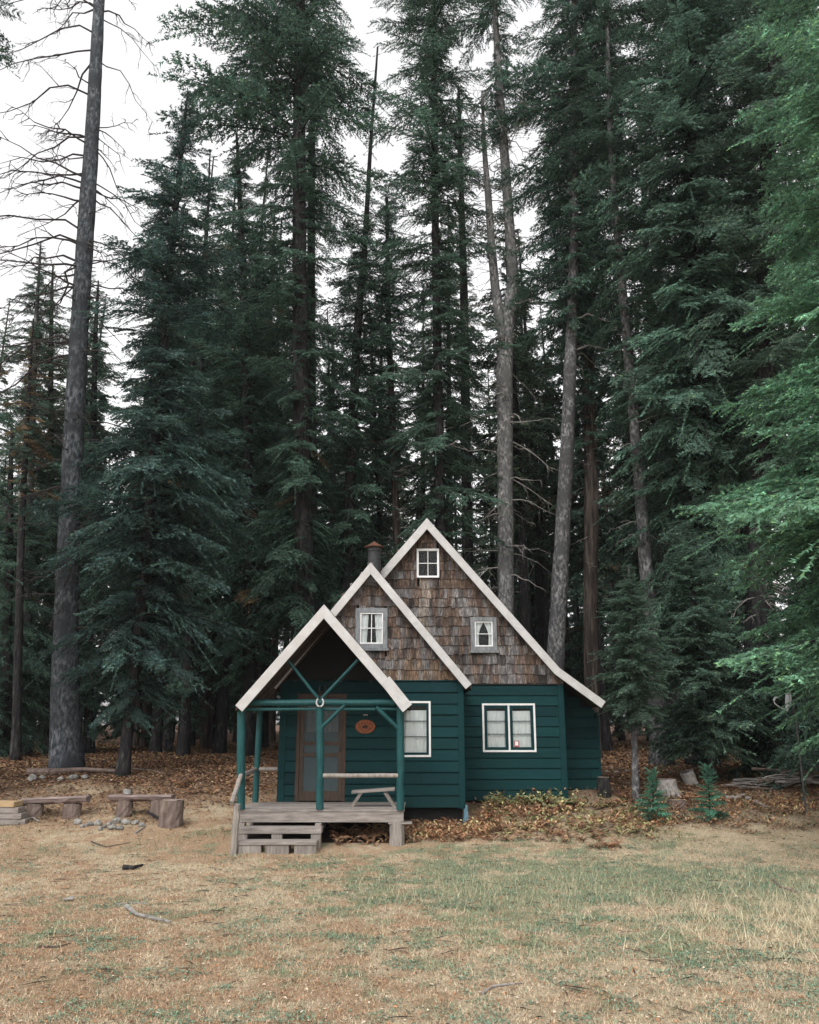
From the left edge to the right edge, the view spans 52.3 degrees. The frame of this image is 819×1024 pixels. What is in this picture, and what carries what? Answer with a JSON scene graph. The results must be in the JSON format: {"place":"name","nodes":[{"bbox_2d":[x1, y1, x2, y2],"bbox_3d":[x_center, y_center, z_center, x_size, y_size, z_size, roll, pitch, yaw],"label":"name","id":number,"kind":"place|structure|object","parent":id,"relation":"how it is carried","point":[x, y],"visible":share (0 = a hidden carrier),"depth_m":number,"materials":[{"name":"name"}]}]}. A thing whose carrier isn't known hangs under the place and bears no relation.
{"place":"outdoors","nodes":[
{"label":"outdoors","id":0,"kind":"place"},
{"bbox_2d":[0,724,818,1023],"bbox_3d":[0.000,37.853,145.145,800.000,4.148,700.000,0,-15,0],"label":"ground","id":1,"kind":"structure","parent":0,"point":[383,848],"depth_m":10.68,"materials":[{"name":"soil"}]},
{"bbox_2d":[0,300,24,524],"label":"forest fir","id":2,"kind":"object","parent":1,"relation":"on","point":[5,372],"visible":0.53,"depth_m":44.30,"materials":[{"name":"green plant"}]},
{"bbox_2d":[0,0,26,605],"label":"edge fir","id":3,"kind":"object","parent":1,"relation":"on","point":[8,562],"visible":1,"depth_m":23.18,"materials":[{"name":"green plant"}]},
{"bbox_2d":[0,818,29,824],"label":"plank","id":4,"kind":"object","parent":1,"relation":"on","point":[17,821],"visible":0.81,"depth_m":17.58,"materials":[{"name":"grey wood"}]},
{"bbox_2d":[0,812,27,818],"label":"plank","id":5,"kind":"object","parent":4,"relation":"on","point":[20,815],"visible":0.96,"depth_m":17.59,"materials":[{"name":"grey wood"}]},
{"bbox_2d":[0,806,24,812],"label":"plank","id":6,"kind":"object","parent":5,"relation":"on","point":[18,809],"visible":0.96,"depth_m":17.62,"materials":[{"name":"grey wood"}]},
{"bbox_2d":[0,800,22,806],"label":"plank","id":7,"kind":"object","parent":6,"relation":"on","point":[10,803],"visible":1,"depth_m":17.68,"materials":[{"name":"yellow wood"}]},
{"bbox_2d":[0,318,53,760],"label":"dying fir","id":8,"kind":"object","parent":1,"relation":"on","point":[23,449],"visible":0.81,"depth_m":27.98,"materials":[{"name":"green plant"}]},
{"bbox_2d":[0,242,83,754],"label":"lichen spruce","id":9,"kind":"object","parent":1,"relation":"on","point":[33,552],"visible":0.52,"depth_m":32.73,"materials":[{"name":"green plant"}]},
{"bbox_2d":[0,423,85,757],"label":"bushy fir","id":10,"kind":"object","parent":1,"relation":"on","point":[8,548],"visible":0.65,"depth_m":28.80,"materials":[{"name":"green plant"}]},
{"bbox_2d":[1,266,109,752],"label":"fir tree","id":11,"kind":"object","parent":1,"relation":"on","point":[49,480],"visible":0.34,"depth_m":34.57,"materials":[{"name":"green plant"}]},
{"bbox_2d":[20,795,91,818],"bbox_3d":[-7.799,6.498,18.352,1.466,0.498,0.417,0,-15,0],"label":"log bench","id":12,"kind":"object","parent":1,"relation":"on","point":[72,806],"visible":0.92,"depth_m":18.23,"materials":[{"name":"brown wood"}]},
{"bbox_2d":[13,257,122,746],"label":"forest fir","id":13,"kind":"object","parent":1,"relation":"on","point":[89,385],"visible":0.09,"depth_m":41.32,"materials":[{"name":"green plant"}]},
{"bbox_2d":[26,767,114,775],"bbox_3d":[-8.918,6.888,22.142,2.337,0.213,0.331,2,-15,-8],"label":"fallen log","id":14,"kind":"object","parent":1,"relation":"on","point":[37,771],"visible":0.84,"depth_m":22.05,"materials":[{"name":"brown wood"}]},
{"bbox_2d":[0,0,159,767],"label":"dead pine","id":15,"kind":"object","parent":1,"relation":"on","point":[66,746],"visible":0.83,"depth_m":25.97,"materials":[{"name":"grey wood"}]},
{"bbox_2d":[39,294,121,546],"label":"forest fir","id":16,"kind":"object","parent":1,"relation":"on","point":[108,364],"visible":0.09,"depth_m":49.74,"materials":[{"name":"green plant"}]},
{"bbox_2d":[33,280,135,753],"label":"fir tree","id":17,"kind":"object","parent":1,"relation":"on","point":[88,648],"visible":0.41,"depth_m":32.50,"materials":[{"name":"green plant"}]},
{"bbox_2d":[80,521,181,745],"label":"forest fir","id":18,"kind":"object","parent":1,"relation":"on","point":[147,741],"visible":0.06,"depth_m":34.84,"materials":[{"name":"green plant"}]},
{"bbox_2d":[8,88,263,777],"bbox_3d":[-7.391,-3.215,24.769,7.053,21.813,7.014,0,-15,0],"label":"fir tree","id":19,"kind":"object","parent":1,"relation":"on","point":[150,471],"visible":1,"depth_m":23.70,"materials":[{"name":"green plant"}]},
{"bbox_2d":[108,794,175,817],"bbox_3d":[-5.904,6.483,18.366,1.390,0.503,0.433,0,-15,0],"label":"log bench","id":20,"kind":"object","parent":1,"relation":"on","point":[124,807],"visible":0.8,"depth_m":18.24,"materials":[{"name":"brown wood"}]},
{"bbox_2d":[102,260,182,745],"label":"forest fir","id":21,"kind":"object","parent":1,"relation":"on","point":[136,737],"visible":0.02,"depth_m":42.60,"materials":[{"name":"green plant"}]},
{"bbox_2d":[124,903,170,922],"bbox_3d":[-3.274,4.951,10.256,0.140,0.064,1.314,12,-19,-38],"label":"stick","id":22,"kind":"object","parent":1,"relation":"on","point":[130,909],"visible":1,"depth_m":10.18,"materials":[{"name":"grey wood"}]},
{"bbox_2d":[108,203,193,747],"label":"forest fir","id":23,"kind":"object","parent":1,"relation":"on","point":[142,742],"visible":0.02,"depth_m":37.10,"materials":[{"name":"green plant"}]},
{"bbox_2d":[157,799,183,828],"bbox_3d":[-5.019,6.353,17.569,0.540,0.578,0.518,0,-15,0],"label":"stump","id":24,"kind":"object","parent":1,"relation":"on","point":[171,811],"visible":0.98,"depth_m":17.38,"materials":[{"name":"brown wood"}]},
{"bbox_2d":[124,157,238,751],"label":"forest fir","id":25,"kind":"object","parent":1,"relation":"on","point":[155,744],"visible":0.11,"depth_m":33.09,"materials":[{"name":"green plant"}]},
{"bbox_2d":[127,482,236,753],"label":"forest fir","id":26,"kind":"object","parent":1,"relation":"on","point":[174,687],"visible":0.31,"depth_m":31.49,"materials":[{"name":"green plant"}]},
{"bbox_2d":[126,244,238,751],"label":"forest fir","id":27,"kind":"object","parent":1,"relation":"on","point":[168,741],"visible":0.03,"depth_m":32.90,"materials":[{"name":"green plant"}]},
{"bbox_2d":[132,149,261,754],"bbox_3d":[-8.309,-2.979,32.321,5.024,24.621,4.716,7,-16,-25],"label":"forest fir","id":28,"kind":"object","parent":1,"relation":"on","point":[183,748],"visible":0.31,"depth_m":31.62,"materials":[{"name":"green plant"}]},
{"bbox_2d":[181,239,232,745],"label":"forest fir","id":29,"kind":"object","parent":1,"relation":"on","point":[193,739],"visible":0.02,"depth_m":39.82,"materials":[{"name":"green plant"}]},
{"bbox_2d":[176,599,241,737],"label":"forest fir","id":30,"kind":"object","parent":1,"relation":"on","point":[231,723],"visible":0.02,"depth_m":47.05,"materials":[{"name":"green plant"}]},
{"bbox_2d":[177,592,242,744],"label":"forest fir","id":31,"kind":"object","parent":1,"relation":"on","point":[233,700],"visible":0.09,"depth_m":41.13,"materials":[{"name":"green plant"}]},
{"bbox_2d":[166,171,290,748],"bbox_3d":[-8.711,-3.732,39.140,5.388,29.351,5.886,-13,-19,40],"label":"forest fir","id":32,"kind":"object","parent":1,"relation":"on","point":[205,742],"visible":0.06,"depth_m":36.02,"materials":[{"name":"green plant"}]},
{"bbox_2d":[227,521,243,741],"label":"forest fir","id":33,"kind":"object","parent":1,"relation":"on","point":[234,737],"depth_m":47.81,"materials":[{"name":"plant"}]},
{"bbox_2d":[187,155,292,752],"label":"forest fir","id":34,"kind":"object","parent":1,"relation":"on","point":[221,729],"visible":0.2,"depth_m":33.71,"materials":[{"name":"green plant"}]},
{"bbox_2d":[169,132,334,756],"bbox_3d":[-6.268,-3.351,31.294,6.144,24.735,6.298,6,-16,-21],"label":"fir tree","id":35,"kind":"object","parent":1,"relation":"on","point":[251,393],"visible":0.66,"depth_m":30.39,"materials":[{"name":"green plant"}]},
{"bbox_2d":[225,218,292,737],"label":"forest fir","id":36,"kind":"object","parent":1,"relation":"on","point":[257,568],"visible":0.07,"depth_m":37.88,"materials":[{"name":"green plant"}]},
{"bbox_2d":[221,217,328,746],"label":"forest fir","id":37,"kind":"object","parent":1,"relation":"on","point":[265,734],"visible":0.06,"depth_m":37.38,"materials":[{"name":"green plant"}]},
{"bbox_2d":[146,0,404,661],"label":"tall fir","id":38,"kind":"object","parent":1,"relation":"on","point":[304,62],"visible":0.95,"depth_m":30.23,"materials":[{"name":"green plant"}]},
{"bbox_2d":[269,307,319,741],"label":"forest fir","id":39,"kind":"object","parent":1,"relation":"on","point":[272,725],"visible":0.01,"depth_m":45.78,"materials":[{"name":"green plant"}]},
{"bbox_2d":[291,47,337,613],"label":"slender fir","id":40,"kind":"object","parent":1,"relation":"on","point":[311,281],"visible":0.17,"depth_m":31.10,"materials":[{"name":"green plant"}]},
{"bbox_2d":[318,347,368,607],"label":"forest fir","id":41,"kind":"object","parent":1,"relation":"on","point":[322,428],"visible":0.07,"depth_m":44.98,"materials":[{"name":"green plant"}]},
{"bbox_2d":[316,336,372,609],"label":"forest fir","id":42,"kind":"object","parent":1,"relation":"on","point":[330,510],"visible":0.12,"depth_m":38.27,"materials":[{"name":"green plant"}]},
{"bbox_2d":[283,46,423,610],"bbox_3d":[-2.028,-5.413,31.633,5.337,28.990,5.714,0,-15,0],"label":"broken top tree","id":43,"kind":"object","parent":1,"relation":"on","point":[350,491],"visible":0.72,"depth_m":30.75,"materials":[{"name":"green plant"}]},
{"bbox_2d":[342,277,414,557],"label":"forest fir","id":44,"kind":"object","parent":1,"relation":"on","point":[385,527],"visible":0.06,"depth_m":47.43,"materials":[{"name":"green plant"}]},
{"bbox_2d":[341,297,417,573],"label":"forest fir","id":45,"kind":"object","parent":1,"relation":"on","point":[378,521],"visible":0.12,"depth_m":35.87,"materials":[{"name":"green plant"}]},
{"bbox_2d":[331,178,457,566],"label":"pale trunk tree","id":46,"kind":"object","parent":1,"relation":"on","point":[395,458],"visible":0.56,"depth_m":32.03,"materials":[{"name":"green plant"}]},
{"bbox_2d":[374,421,414,554],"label":"forest fir","id":47,"kind":"object","parent":1,"relation":"on","point":[406,519],"visible":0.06,"depth_m":67.90,"materials":[{"name":"green plant"}]},
{"bbox_2d":[0,741,818,1023],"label":"leaf litter","id":48,"kind":"object","parent":1,"relation":"on","point":[193,756],"visible":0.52,"depth_m":11.41,"materials":[{"name":"brown plant"}]},
{"bbox_2d":[1,756,818,850],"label":"bracken ground cover","id":49,"kind":"object","parent":1,"relation":"on","point":[554,803],"visible":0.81,"depth_m":17.76,"materials":[{"name":"brown plant"}]},
{"bbox_2d":[372,287,461,538],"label":"forest fir","id":50,"kind":"object","parent":1,"relation":"on","point":[418,510],"visible":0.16,"depth_m":38.90,"materials":[{"name":"green plant"}]},
{"bbox_2d":[229,518,605,854],"bbox_3d":[0.657,3.979,20.884,8.176,7.429,10.171,0,-15,0],"label":"cabin","id":51,"kind":"object","parent":1,"relation":"on","point":[428,655],"visible":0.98,"depth_m":18.41,"materials":[{"name":"green wood"}]},
{"bbox_2d":[294,694,346,800],"bbox_3d":[-1.911,5.079,18.054,1.066,2.230,0.168,0,-15,0],"label":"screen door","id":52,"kind":"structure","parent":51,"relation":"in","point":[335,730],"depth_m":17.99,"materials":[{"name":"brown wood"}]},
{"bbox_2d":[355,714,374,733],"bbox_3d":[-0.958,4.601,18.115,0.430,0.410,0.070,0,-15,0],"label":"oval sign","id":53,"kind":"object","parent":51,"relation":"attached to","point":[367,726],"visible":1,"depth_m":18.09,"materials":[{"name":"brown wood"}]},
{"bbox_2d":[355,608,388,650],"bbox_3d":[-0.850,2.632,18.684,0.774,0.953,0.185,0,-15,0],"label":"window","id":54,"kind":"structure","parent":51,"relation":"in","point":[362,614],"depth_m":18.67,"materials":[{"name":"white paint"}]},
{"bbox_2d":[350,787,395,806],"bbox_3d":[-0.724,5.706,16.703,0.917,0.360,0.380,0,-15,0],"label":"bench","id":55,"kind":"object","parent":51,"relation":"on","point":[386,794],"visible":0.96,"depth_m":16.55,"materials":[{"name":"grey wood"}]},
{"bbox_2d":[404,701,430,756],"bbox_3d":[0.124,4.721,18.160,0.676,1.173,0.152,0,-15,0],"label":"window","id":56,"kind":"structure","parent":51,"relation":"in","point":[417,723],"depth_m":18.14,"materials":[{"name":"white glass"}]},
{"bbox_2d":[417,549,438,578],"bbox_3d":[0.459,1.290,20.857,0.559,0.732,0.152,0,-15,0],"label":"window","id":57,"kind":"structure","parent":51,"relation":"in","point":[418,550],"depth_m":20.80,"materials":[{"name":"white paint"}]},
{"bbox_2d":[470,617,498,652],"bbox_3d":[1.813,3.010,20.394,0.700,0.867,0.185,0,-15,0],"label":"window","id":58,"kind":"structure","parent":51,"relation":"in","point":[476,623],"depth_m":20.38,"materials":[{"name":"white paint"}]},
{"bbox_2d":[482,703,536,751],"bbox_3d":[2.364,5.133,19.861,1.263,1.118,0.152,0,-15,0],"label":"window","id":59,"kind":"structure","parent":51,"relation":"in","point":[497,726],"depth_m":19.84,"materials":[{"name":"white paint"}]},
{"bbox_2d":[359,0,526,566],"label":"tall fir","id":60,"kind":"object","parent":1,"relation":"on","point":[431,45],"visible":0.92,"depth_m":30.54,"materials":[{"name":"green plant"}]},
{"bbox_2d":[398,217,492,563],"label":"forest fir","id":61,"kind":"object","parent":1,"relation":"on","point":[449,392],"visible":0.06,"depth_m":42.73,"materials":[{"name":"green plant"}]},
{"bbox_2d":[445,396,483,565],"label":"forest fir","id":62,"kind":"object","parent":1,"relation":"on","point":[457,546],"visible":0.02,"depth_m":48.01,"materials":[{"name":"green plant"}]},
{"bbox_2d":[442,91,496,572],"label":"fir tree","id":63,"kind":"object","parent":1,"relation":"on","point":[467,543],"visible":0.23,"depth_m":34.07,"materials":[{"name":"green plant"}]},
{"bbox_2d":[459,369,515,595],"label":"forest fir","id":64,"kind":"object","parent":1,"relation":"on","point":[491,561],"visible":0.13,"depth_m":48.34,"materials":[{"name":"green plant"}]},
{"bbox_2d":[437,0,560,615],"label":"forked pine","id":65,"kind":"object","parent":1,"relation":"on","point":[505,422],"visible":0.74,"depth_m":30.98,"materials":[{"name":"grey wood"}]},
{"bbox_2d":[481,474,534,618],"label":"forest fir","id":66,"kind":"object","parent":1,"relation":"on","point":[516,609],"visible":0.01,"depth_m":54.87,"materials":[{"name":"plant"}]},
{"bbox_2d":[471,163,562,634],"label":"forest fir","id":67,"kind":"object","parent":1,"relation":"on","point":[528,435],"visible":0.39,"depth_m":34.99,"materials":[{"name":"green plant"}]},
{"bbox_2d":[475,236,579,648],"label":"forest fir","id":68,"kind":"object","parent":1,"relation":"on","point":[537,589],"visible":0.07,"depth_m":42.20,"materials":[{"name":"green plant"}]},
{"bbox_2d":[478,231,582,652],"bbox_3d":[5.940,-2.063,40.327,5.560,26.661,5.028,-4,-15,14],"label":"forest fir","id":69,"kind":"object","parent":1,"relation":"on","point":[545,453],"visible":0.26,"depth_m":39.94,"materials":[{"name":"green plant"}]},
{"bbox_2d":[497,519,581,673],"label":"forest fir","id":70,"kind":"object","parent":1,"relation":"on","point":[532,597],"visible":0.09,"depth_m":44.35,"materials":[{"name":"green plant"}]},
{"bbox_2d":[514,305,603,674],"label":"forest fir","id":71,"kind":"object","parent":1,"relation":"on","point":[568,655],"visible":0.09,"depth_m":43.81,"materials":[{"name":"green plant"}]},
{"bbox_2d":[513,186,637,750],"bbox_3d":[7.396,-3.150,37.093,5.240,27.357,5.583,13,-19,-41],"label":"forest fir","id":72,"kind":"object","parent":1,"relation":"on","point":[576,570],"visible":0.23,"depth_m":35.93,"materials":[{"name":"green plant"}]},
{"bbox_2d":[547,452,606,654],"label":"forest fir","id":73,"kind":"object","parent":1,"relation":"on","point":[574,609],"visible":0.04,"depth_m":54.99,"materials":[{"name":"green plant"}]},
{"bbox_2d":[479,0,681,670],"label":"tall fir","id":74,"kind":"object","parent":1,"relation":"on","point":[575,306],"visible":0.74,"depth_m":30.70,"materials":[{"name":"green wood"}]},
{"bbox_2d":[567,566,613,693],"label":"forest fir","id":75,"kind":"object","parent":1,"relation":"on","point":[579,653],"visible":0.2,"depth_m":50.66,"materials":[{"name":"green plant"}]},
{"bbox_2d":[564,546,623,723],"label":"forest fir","id":76,"kind":"object","parent":1,"relation":"on","point":[573,664],"visible":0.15,"depth_m":39.80,"materials":[{"name":"green plant"}]},
{"bbox_2d":[524,85,666,756],"bbox_3d":[7.223,-5.606,32.038,6.024,29.559,6.388,0,-15,0],"label":"cedar tree","id":77,"kind":"object","parent":1,"relation":"on","point":[590,406],"visible":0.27,"depth_m":30.70,"materials":[{"name":"green plant"}]},
{"bbox_2d":[571,380,630,740],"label":"forest fir","id":78,"kind":"object","parent":1,"relation":"on","point":[622,736],"visible":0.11,"depth_m":54.91,"materials":[{"name":"green plant"}]},
{"bbox_2d":[597,777,610,797],"bbox_3d":[4.679,6.629,20.079,0.323,0.492,0.332,0,-15,0],"label":"stump","id":79,"kind":"object","parent":1,"relation":"on","point":[603,783],"visible":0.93,"depth_m":19.97,"materials":[{"name":"brown wood"}]},
{"bbox_2d":[597,423,618,726],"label":"forest fir","id":80,"kind":"object","parent":1,"relation":"on","point":[602,577],"visible":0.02,"depth_m":69.44,"materials":[{"name":"green plant"}]},
{"bbox_2d":[539,0,687,766],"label":"leaning fir","id":81,"kind":"object","parent":1,"relation":"on","point":[622,321],"visible":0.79,"depth_m":29.03,"materials":[{"name":"green plant"}]},
{"bbox_2d":[602,637,629,740],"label":"forest fir","id":82,"kind":"object","parent":1,"relation":"on","point":[616,728],"visible":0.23,"depth_m":49.72,"materials":[{"name":"green plant"}]},
{"bbox_2d":[600,441,652,735],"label":"forest fir","id":83,"kind":"object","parent":1,"relation":"on","point":[609,640],"visible":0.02,"depth_m":66.00,"materials":[{"name":"green plant"}]},
{"bbox_2d":[598,349,659,740],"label":"forest fir","id":84,"kind":"object","parent":1,"relation":"on","point":[618,567],"visible":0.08,"depth_m":51.58,"materials":[{"name":"green plant"}]},
{"bbox_2d":[582,109,681,740],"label":"forest fir","id":85,"kind":"object","parent":1,"relation":"on","point":[632,304],"visible":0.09,"depth_m":35.29,"materials":[{"name":"green plant"}]},
{"bbox_2d":[597,336,668,700],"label":"forest fir","id":86,"kind":"object","parent":1,"relation":"on","point":[619,481],"visible":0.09,"depth_m":42.76,"materials":[{"name":"green plant"}]},
{"bbox_2d":[587,564,685,802],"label":"young fir","id":87,"kind":"object","parent":1,"relation":"on","point":[631,666],"visible":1,"depth_m":20.08,"materials":[{"name":"green plant"}]},
{"bbox_2d":[630,767,671,822],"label":"fir","id":88,"kind":"object","parent":1,"relation":"on","point":[658,794],"visible":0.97,"depth_m":17.89,"materials":[{"name":"green plant"}]},
{"bbox_2d":[617,190,687,666],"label":"forest fir","id":89,"kind":"object","parent":1,"relation":"on","point":[647,425],"visible":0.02,"depth_m":42.10,"materials":[{"name":"green plant"}]},
{"bbox_2d":[620,328,685,690],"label":"forest fir","id":90,"kind":"object","parent":1,"relation":"on","point":[626,556],"visible":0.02,"depth_m":45.41,"materials":[{"name":"green plant"}]},
{"bbox_2d":[655,778,682,798],"bbox_3d":[6.232,6.676,20.178,0.675,0.446,0.766,14,-20,-43],"label":"stump","id":91,"kind":"object","parent":1,"relation":"on","point":[668,785],"visible":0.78,"depth_m":19.99,"materials":[{"name":"grey wood"}]},
{"bbox_2d":[680,769,698,784],"bbox_3d":[7.064,6.740,21.068,0.465,0.488,0.367,0,-15,0],"label":"stump","id":92,"kind":"object","parent":1,"relation":"on","point":[688,776],"visible":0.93,"depth_m":20.94,"materials":[{"name":"grey wood"}]},
{"bbox_2d":[566,0,817,766],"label":"tall fir","id":93,"kind":"object","parent":1,"relation":"on","point":[674,101],"visible":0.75,"depth_m":27.18,"materials":[{"name":"green plant"}]},
{"bbox_2d":[686,761,729,823],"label":"fir","id":94,"kind":"object","parent":1,"relation":"on","point":[710,813],"visible":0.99,"depth_m":17.84,"materials":[{"name":"green plant"}]},
{"bbox_2d":[651,214,780,747],"bbox_3d":[12.301,-2.599,34.884,5.222,25.096,5.159,-4,-15,14],"label":"forest fir","id":95,"kind":"object","parent":1,"relation":"on","point":[654,541],"visible":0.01,"depth_m":33.21,"materials":[{"name":"green plant"}]},
{"bbox_2d":[638,521,799,783],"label":"young fir","id":96,"kind":"object","parent":1,"relation":"on","point":[700,673],"visible":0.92,"depth_m":21.56,"materials":[{"name":"green plant"}]},
{"bbox_2d":[648,0,818,771],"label":"mossy fir","id":97,"kind":"object","parent":1,"relation":"on","point":[766,360],"visible":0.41,"depth_m":26.26,"materials":[{"name":"green plant"}]},
{"bbox_2d":[668,0,818,779],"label":"fir","id":98,"kind":"object","parent":1,"relation":"on","point":[793,498],"visible":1,"depth_m":16.12,"materials":[{"name":"green plant"}]},
{"bbox_2d":[681,578,818,800],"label":"spreading fir","id":99,"kind":"object","parent":1,"relation":"on","point":[778,753],"visible":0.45,"depth_m":21.48,"materials":[{"name":"green plant"}]},
{"bbox_2d":[723,526,792,743],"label":"forest fir","id":100,"kind":"object","parent":1,"relation":"on","point":[741,550],"visible":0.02,"depth_m":43.04,"materials":[{"name":"green plant"}]},
{"bbox_2d":[773,693,806,812],"bbox_3d":[8.532,5.490,18.721,0.365,3.036,0.518,-10,-18,34],"label":"trunk","id":101,"kind":"object","parent":1,"relation":"on","point":[787,698],"visible":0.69,"depth_m":18.91,"materials":[{"name":"wood"}]},
{"bbox_2d":[770,442,818,735],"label":"forest fir","id":102,"kind":"object","parent":1,"relation":"on","point":[804,585],"depth_m":31.98,"materials":[{"name":"green plant"}]},
{"bbox_2d":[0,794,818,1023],"bbox_3d":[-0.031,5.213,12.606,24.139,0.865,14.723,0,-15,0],"label":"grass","id":103,"kind":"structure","parent":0,"point":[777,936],"depth_m":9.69,"materials":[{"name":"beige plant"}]},
{"bbox_2d":[0,0,818,723],"label":"sky","id":104,"kind":"structure","parent":0,"point":[154,96],"materials":[{"name":"white"}]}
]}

